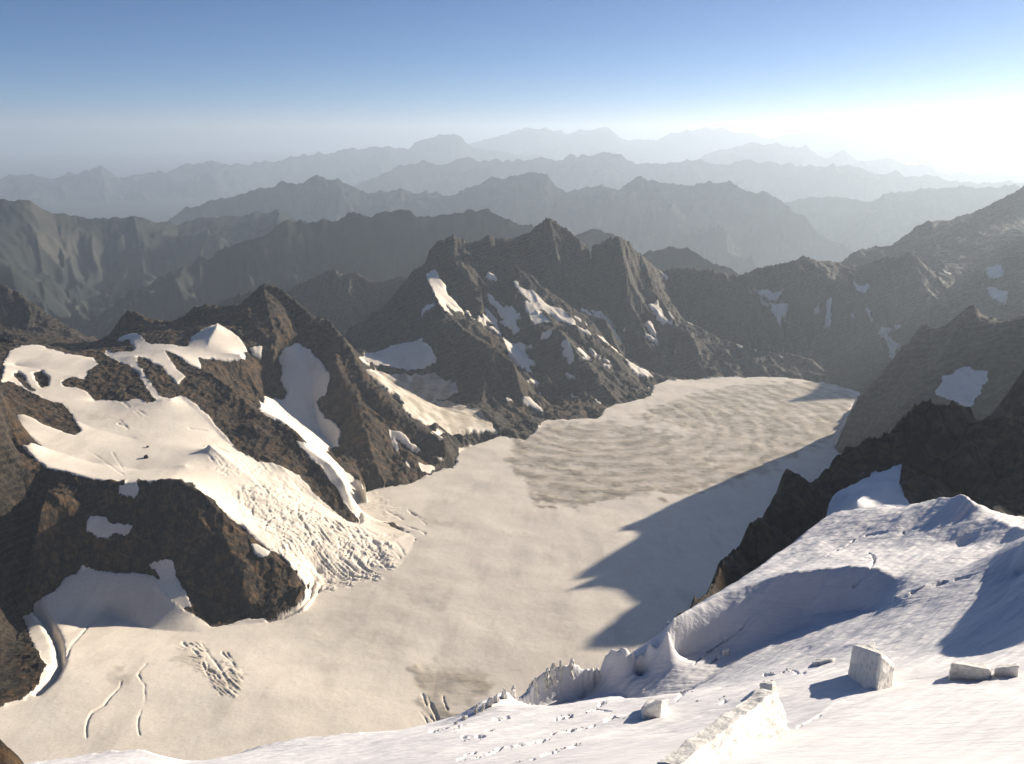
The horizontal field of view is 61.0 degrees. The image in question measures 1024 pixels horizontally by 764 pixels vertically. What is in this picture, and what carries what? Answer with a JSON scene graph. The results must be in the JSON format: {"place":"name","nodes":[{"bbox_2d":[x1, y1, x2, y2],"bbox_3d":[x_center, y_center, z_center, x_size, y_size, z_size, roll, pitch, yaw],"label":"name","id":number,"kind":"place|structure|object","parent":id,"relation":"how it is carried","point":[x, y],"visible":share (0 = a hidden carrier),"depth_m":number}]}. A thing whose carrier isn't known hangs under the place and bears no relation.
{"place":"outdoors","nodes":[
{"label":"outdoors","id":0,"kind":"place"},
{"bbox_2d":[0,390,69,705],"bbox_3d":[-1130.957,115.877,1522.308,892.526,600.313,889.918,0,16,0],"label":"rock wall","id":1,"kind":"structure","parent":0,"point":[23,665],"depth_m":1577.33},
{"bbox_2d":[0,282,109,351],"bbox_3d":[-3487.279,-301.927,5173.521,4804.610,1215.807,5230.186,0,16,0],"label":"mountain ridge","id":2,"kind":"structure","parent":0,"point":[23,318],"depth_m":3522.11},
{"bbox_2d":[0,199,296,334],"bbox_3d":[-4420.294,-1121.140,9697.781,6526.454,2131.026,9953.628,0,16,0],"label":"mountain range","id":3,"kind":"structure","parent":0,"point":[78,273],"depth_m":8474.25},
{"bbox_2d":[17,455,309,626],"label":"rock buttress","id":4,"kind":"object","parent":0,"point":[199,554],"visible":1,"depth_m":1630.68},
{"bbox_2d":[0,283,486,491],"bbox_3d":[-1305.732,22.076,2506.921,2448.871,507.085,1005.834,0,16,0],"label":"mountain","id":5,"kind":"structure","parent":0,"point":[385,438],"depth_m":2502.30},
{"bbox_2d":[103,304,231,347],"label":"rock crest","id":6,"kind":"object","parent":5,"relation":"attached to","point":[194,320],"visible":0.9,"depth_m":2645.37},
{"bbox_2d":[2,323,415,591],"bbox_3d":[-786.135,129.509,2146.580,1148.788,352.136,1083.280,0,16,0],"label":"hanging glacier","id":7,"kind":"object","parent":5,"relation":"on","point":[304,529],"visible":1,"depth_m":1887.01},
{"bbox_2d":[0,381,80,434],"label":"rock outcrop","id":8,"kind":"object","parent":7,"relation":"on","point":[40,409],"visible":0.86,"depth_m":1984.71},
{"bbox_2d":[62,352,156,402],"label":"rock outcrop","id":9,"kind":"object","parent":7,"relation":"on","point":[108,377],"visible":1,"depth_m":2174.28},
{"bbox_2d":[138,356,180,397],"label":"rock outcrop","id":10,"kind":"object","parent":7,"relation":"on","point":[164,383],"visible":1,"depth_m":2223.06},
{"bbox_2d":[199,352,262,401],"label":"rock outcrop","id":11,"kind":"object","parent":5,"relation":"on","point":[243,375],"visible":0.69,"depth_m":2442.74},
{"bbox_2d":[166,350,359,522],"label":"rock rib","id":12,"kind":"object","parent":5,"relation":"attached to","point":[250,429],"visible":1,"depth_m":2068.77},
{"bbox_2d":[0,134,557,205],"bbox_3d":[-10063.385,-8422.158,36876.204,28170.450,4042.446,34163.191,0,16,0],"label":"mountain range","id":13,"kind":"structure","parent":0,"point":[352,166],"depth_m":35383.41},
{"bbox_2d":[220,268,407,324],"bbox_3d":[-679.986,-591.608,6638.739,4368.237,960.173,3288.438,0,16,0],"label":"mountain ridge","id":14,"kind":"structure","parent":0,"point":[332,295],"depth_m":5158.36},
{"bbox_2d":[84,208,641,339],"bbox_3d":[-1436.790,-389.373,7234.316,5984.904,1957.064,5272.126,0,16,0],"label":"mountain range","id":15,"kind":"structure","parent":0,"point":[290,254],"depth_m":7287.94},
{"bbox_2d":[0,151,923,222],"bbox_3d":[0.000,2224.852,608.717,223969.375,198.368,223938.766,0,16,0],"label":"ground","id":16,"kind":"structure","parent":0,"point":[58,165],"depth_m":58957.73},
{"bbox_2d":[0,279,989,763],"bbox_3d":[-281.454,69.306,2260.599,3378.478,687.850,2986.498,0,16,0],"label":"glacier","id":17,"kind":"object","parent":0,"point":[534,551],"visible":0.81,"depth_m":1699.19},
{"bbox_2d":[167,172,852,274],"bbox_3d":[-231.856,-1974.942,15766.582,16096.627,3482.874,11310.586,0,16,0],"label":"mountain range","id":18,"kind":"structure","parent":0,"point":[734,227],"depth_m":15042.22},
{"bbox_2d":[0,0,1023,153],"label":"sky","id":19,"kind":"structure","parent":0,"point":[77,76]},
{"bbox_2d":[26,464,1023,763],"bbox_3d":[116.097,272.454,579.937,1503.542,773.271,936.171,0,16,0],"label":"snow slope","id":20,"kind":"structure","parent":0,"point":[922,596],"depth_m":145.72},
{"bbox_2d":[0,739,23,763],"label":"rock outcrop","id":21,"kind":"object","parent":20,"relation":"on","point":[8,755],"visible":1,"depth_m":266.32},
{"bbox_2d":[473,704,478,714],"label":"ice pinnacle","id":22,"kind":"object","parent":20,"relation":"on","point":[475,712],"visible":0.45,"depth_m":145.87},
{"bbox_2d":[485,697,493,706],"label":"ice pinnacle","id":23,"kind":"object","parent":20,"relation":"on","point":[490,702],"visible":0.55,"depth_m":148.12},
{"bbox_2d":[493,694,498,702],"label":"ice pinnacle","id":24,"kind":"object","parent":20,"relation":"on","point":[495,698],"visible":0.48,"depth_m":150.23},
{"bbox_2d":[501,688,507,698],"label":"ice pinnacle","id":25,"kind":"object","parent":20,"relation":"on","point":[504,695],"visible":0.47,"depth_m":152.51},
{"bbox_2d":[510,685,518,700],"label":"ice pinnacle","id":26,"kind":"object","parent":20,"relation":"on","point":[514,693],"visible":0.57,"depth_m":158.75},
{"bbox_2d":[533,678,539,697],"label":"ice pinnacle","id":27,"kind":"object","parent":20,"relation":"on","point":[535,684],"visible":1,"depth_m":162.32},
{"bbox_2d":[543,668,550,690],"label":"ice pinnacle","id":28,"kind":"object","parent":20,"relation":"on","point":[547,679],"visible":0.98,"depth_m":163.48},
{"bbox_2d":[548,663,559,687],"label":"ice pinnacle","id":29,"kind":"object","parent":20,"relation":"on","point":[552,672],"visible":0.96,"depth_m":164.32},
{"bbox_2d":[559,660,564,681],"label":"ice pinnacle","id":30,"kind":"object","parent":20,"relation":"on","point":[561,671],"visible":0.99,"depth_m":165.43},
{"bbox_2d":[569,658,574,676],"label":"ice pinnacle","id":31,"kind":"object","parent":20,"relation":"on","point":[571,664],"visible":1,"depth_m":166.67},
{"bbox_2d":[641,698,668,719],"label":"ice block","id":32,"kind":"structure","parent":20,"relation":"on","point":[654,708],"depth_m":110.79},
{"bbox_2d":[657,689,788,763],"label":"ice slab","id":33,"kind":"structure","parent":20,"relation":"on","point":[756,720],"depth_m":65.88},
{"bbox_2d":[722,648,729,655],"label":"ice block","id":34,"kind":"object","parent":20,"relation":"on","point":[726,651],"depth_m":171.75},
{"bbox_2d":[759,680,775,690],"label":"ice block","id":35,"kind":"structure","parent":20,"relation":"on","point":[768,685],"depth_m":114.91},
{"bbox_2d":[813,658,834,665],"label":"ice block","id":36,"kind":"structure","parent":20,"relation":"on","point":[820,661],"depth_m":142.59},
{"bbox_2d":[848,643,893,690],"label":"ice block","id":37,"kind":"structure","parent":20,"relation":"on","point":[871,665],"depth_m":105.80},
{"bbox_2d":[948,661,991,680],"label":"ice block","id":38,"kind":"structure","parent":20,"relation":"on","point":[968,671],"depth_m":105.29},
{"bbox_2d":[993,663,1019,676],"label":"ice block","id":39,"kind":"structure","parent":20,"relation":"on","point":[1005,670],"depth_m":105.03},
{"bbox_2d":[334,218,874,424],"bbox_3d":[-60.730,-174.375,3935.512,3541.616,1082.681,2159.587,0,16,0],"label":"mountain","id":40,"kind":"structure","parent":0,"point":[609,291],"depth_m":3678.58},
{"bbox_2d":[353,152,1023,202],"bbox_3d":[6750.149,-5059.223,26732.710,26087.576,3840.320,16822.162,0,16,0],"label":"mountain range","id":41,"kind":"structure","parent":0,"point":[787,182],"depth_m":26613.43},
{"bbox_2d":[643,246,737,275],"bbox_3d":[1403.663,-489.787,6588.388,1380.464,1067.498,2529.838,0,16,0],"label":"mountain range","id":42,"kind":"structure","parent":0,"point":[669,257],"depth_m":6436.35},
{"bbox_2d":[469,124,1023,175],"bbox_3d":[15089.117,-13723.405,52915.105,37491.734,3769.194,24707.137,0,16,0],"label":"mountain range","id":43,"kind":"structure","parent":0,"point":[968,151],"depth_m":50953.57},
{"bbox_2d":[661,239,1023,380],"bbox_3d":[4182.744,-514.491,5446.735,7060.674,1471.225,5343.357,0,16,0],"label":"mountain ridge","id":44,"kind":"structure","parent":0,"point":[839,321],"depth_m":4333.09},
{"bbox_2d":[668,398,1023,624],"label":"rock buttress","id":45,"kind":"object","parent":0,"point":[951,449],"visible":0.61,"depth_m":725.97},
{"bbox_2d":[700,142,1023,183],"bbox_3d":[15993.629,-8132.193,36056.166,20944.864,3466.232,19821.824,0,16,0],"label":"mountain range","id":46,"kind":"structure","parent":0,"point":[804,155],"depth_m":35366.79},
{"bbox_2d":[784,183,1021,251],"bbox_3d":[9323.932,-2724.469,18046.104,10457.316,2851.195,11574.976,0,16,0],"label":"mountain range","id":47,"kind":"structure","parent":0,"point":[884,220],"depth_m":17245.62},
{"bbox_2d":[834,305,1023,453],"bbox_3d":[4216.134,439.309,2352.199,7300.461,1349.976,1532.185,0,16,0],"label":"mountain ridge","id":48,"kind":"structure","parent":0,"point":[926,358],"depth_m":2300.86},
{"bbox_2d":[839,186,1023,266],"bbox_3d":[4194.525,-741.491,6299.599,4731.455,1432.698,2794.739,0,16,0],"label":"mountain ridge","id":49,"kind":"structure","parent":0,"point":[995,226],"depth_m":5542.18},
{"bbox_2d":[990,370,1023,425],"bbox_3d":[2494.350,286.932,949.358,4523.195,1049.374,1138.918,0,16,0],"label":"rock slope","id":50,"kind":"structure","parent":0,"point":[1011,404],"depth_m":1005.99}
]}

